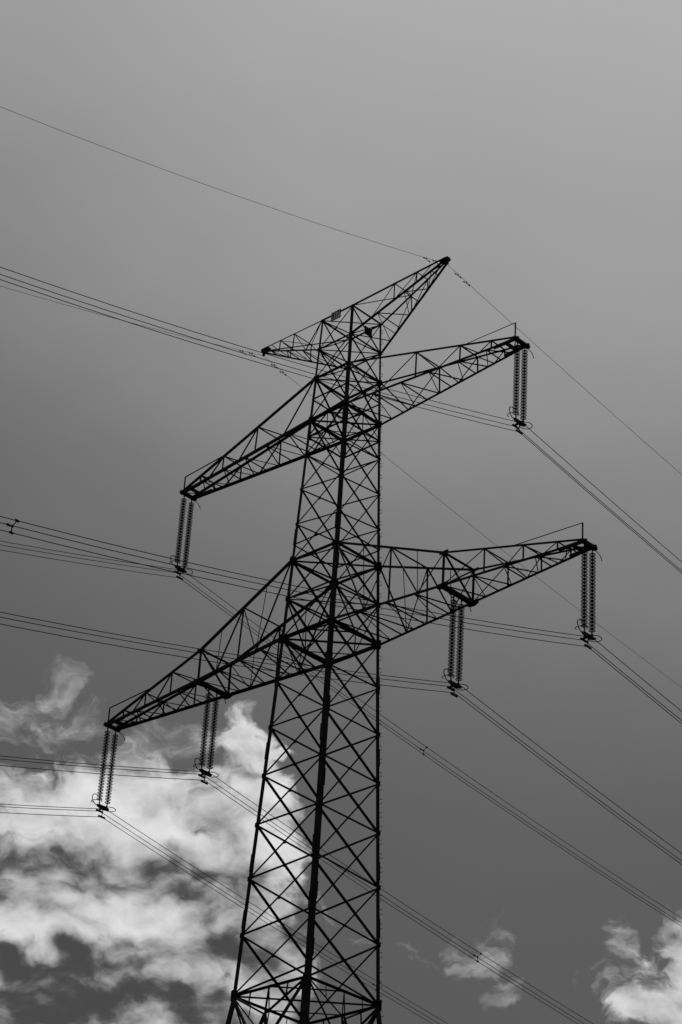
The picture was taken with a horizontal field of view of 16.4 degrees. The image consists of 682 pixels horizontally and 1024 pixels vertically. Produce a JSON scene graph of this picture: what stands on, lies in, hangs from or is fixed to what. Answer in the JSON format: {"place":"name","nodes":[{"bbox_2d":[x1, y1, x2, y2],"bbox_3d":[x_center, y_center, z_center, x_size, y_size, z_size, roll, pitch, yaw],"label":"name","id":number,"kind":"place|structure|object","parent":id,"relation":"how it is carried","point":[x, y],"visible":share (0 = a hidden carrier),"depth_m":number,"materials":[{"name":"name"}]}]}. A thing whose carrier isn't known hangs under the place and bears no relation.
{"place":"outdoors","nodes":[
{"label":"outdoors","id":0,"kind":"place"},
{"bbox_2d":[0,0,681,1023],"label":"sky","id":1,"kind":"structure","parent":0,"point":[533,146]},
{"label":"ground","id":2,"kind":"structure","parent":0,"visible":0},
{"bbox_2d":[103,256,597,1023],"bbox_3d":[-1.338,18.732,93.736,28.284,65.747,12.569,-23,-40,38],"label":"electricity pylon","id":3,"kind":"object","parent":2,"relation":"on","point":[333,622],"visible":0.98,"depth_m":101.45,"materials":[{"name":"metal"}]},
{"bbox_2d":[91,727,124,818],"bbox_3d":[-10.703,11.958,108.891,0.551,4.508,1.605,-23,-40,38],"label":"insulator string","id":4,"kind":"object","parent":3,"relation":"hanging from","point":[102,807],"visible":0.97,"depth_m":108.67,"materials":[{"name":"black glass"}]},
{"bbox_2d":[0,804,447,1023],"bbox_3d":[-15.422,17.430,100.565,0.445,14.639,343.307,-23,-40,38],"label":"power line","id":5,"kind":"object","parent":4,"relation":"hanging from","point":[212,888],"visible":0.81,"depth_m":111.14,"materials":[{"name":"black metal"}]},
{"bbox_2d":[169,494,200,579],"bbox_3d":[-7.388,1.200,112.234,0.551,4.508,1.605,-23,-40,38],"label":"insulator string","id":6,"kind":"object","parent":3,"relation":"hanging from","point":[182,570],"visible":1,"depth_m":112.09,"materials":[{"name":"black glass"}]},
{"bbox_2d":[1,541,681,926],"bbox_3d":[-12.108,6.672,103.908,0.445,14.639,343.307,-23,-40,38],"label":"power line","id":7,"kind":"object","parent":6,"relation":"hanging from","point":[343,697],"visible":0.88,"depth_m":118.11,"materials":[{"name":"black metal"}]},
{"bbox_2d":[193,688,225,784],"bbox_3d":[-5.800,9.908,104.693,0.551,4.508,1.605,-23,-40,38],"label":"insulator string","id":8,"kind":"object","parent":3,"relation":"hanging from","point":[206,773],"visible":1,"depth_m":104.55,"materials":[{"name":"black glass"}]},
{"bbox_2d":[0,756,592,1023],"bbox_3d":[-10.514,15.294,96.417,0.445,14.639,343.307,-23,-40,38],"label":"power line","id":9,"kind":"object","parent":8,"relation":"hanging from","point":[298,844],"visible":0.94,"depth_m":106.31,"materials":[{"name":"black metal"}]},
{"bbox_2d":[1,286,681,687],"bbox_3d":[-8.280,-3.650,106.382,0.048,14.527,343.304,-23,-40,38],"label":"earth wire","id":10,"kind":"object","parent":3,"relation":"attached to","point":[363,438],"visible":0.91,"depth_m":115.25,"materials":[{"name":"black metal"}]},
{"bbox_2d":[2,107,681,474],"bbox_3d":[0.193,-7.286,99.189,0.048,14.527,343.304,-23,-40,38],"label":"earth wire","id":11,"kind":"object","parent":3,"relation":"attached to","point":[366,239],"visible":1,"depth_m":103.91,"materials":[{"name":"black metal"}]},
{"bbox_2d":[442,594,470,697],"bbox_3d":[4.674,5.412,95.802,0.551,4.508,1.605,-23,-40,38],"label":"insulator string","id":12,"kind":"object","parent":3,"relation":"hanging from","point":[455,685],"visible":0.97,"depth_m":95.62,"materials":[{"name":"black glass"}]},
{"bbox_2d":[0,612,681,864],"bbox_3d":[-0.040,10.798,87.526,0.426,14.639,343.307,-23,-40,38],"label":"power line","id":13,"kind":"object","parent":12,"relation":"hanging from","point":[342,680],"visible":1,"depth_m":89.94,"materials":[{"name":"black metal"}]},
{"bbox_2d":[507,341,533,434],"bbox_3d":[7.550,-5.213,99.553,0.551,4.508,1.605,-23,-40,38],"label":"insulator string","id":14,"kind":"object","parent":3,"relation":"hanging from","point":[522,424],"visible":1,"depth_m":99.32,"materials":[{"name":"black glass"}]},
{"bbox_2d":[0,267,681,572],"bbox_3d":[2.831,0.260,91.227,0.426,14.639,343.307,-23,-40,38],"label":"power line","id":15,"kind":"object","parent":14,"relation":"hanging from","point":[344,387],"visible":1,"depth_m":90.49,"materials":[{"name":"black metal"}]},
{"bbox_2d":[575,543,601,649],"bbox_3d":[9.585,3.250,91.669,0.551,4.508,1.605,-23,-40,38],"label":"insulator string","id":16,"kind":"object","parent":3,"relation":"hanging from","point":[590,637],"visible":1,"depth_m":91.51,"materials":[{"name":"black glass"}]},
{"bbox_2d":[0,516,681,723],"bbox_3d":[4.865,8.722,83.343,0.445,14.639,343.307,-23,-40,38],"label":"power line","id":17,"kind":"object","parent":16,"relation":"hanging from","point":[12,526],"visible":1,"depth_m":79.92,"materials":[{"name":"black metal"}]}
]}

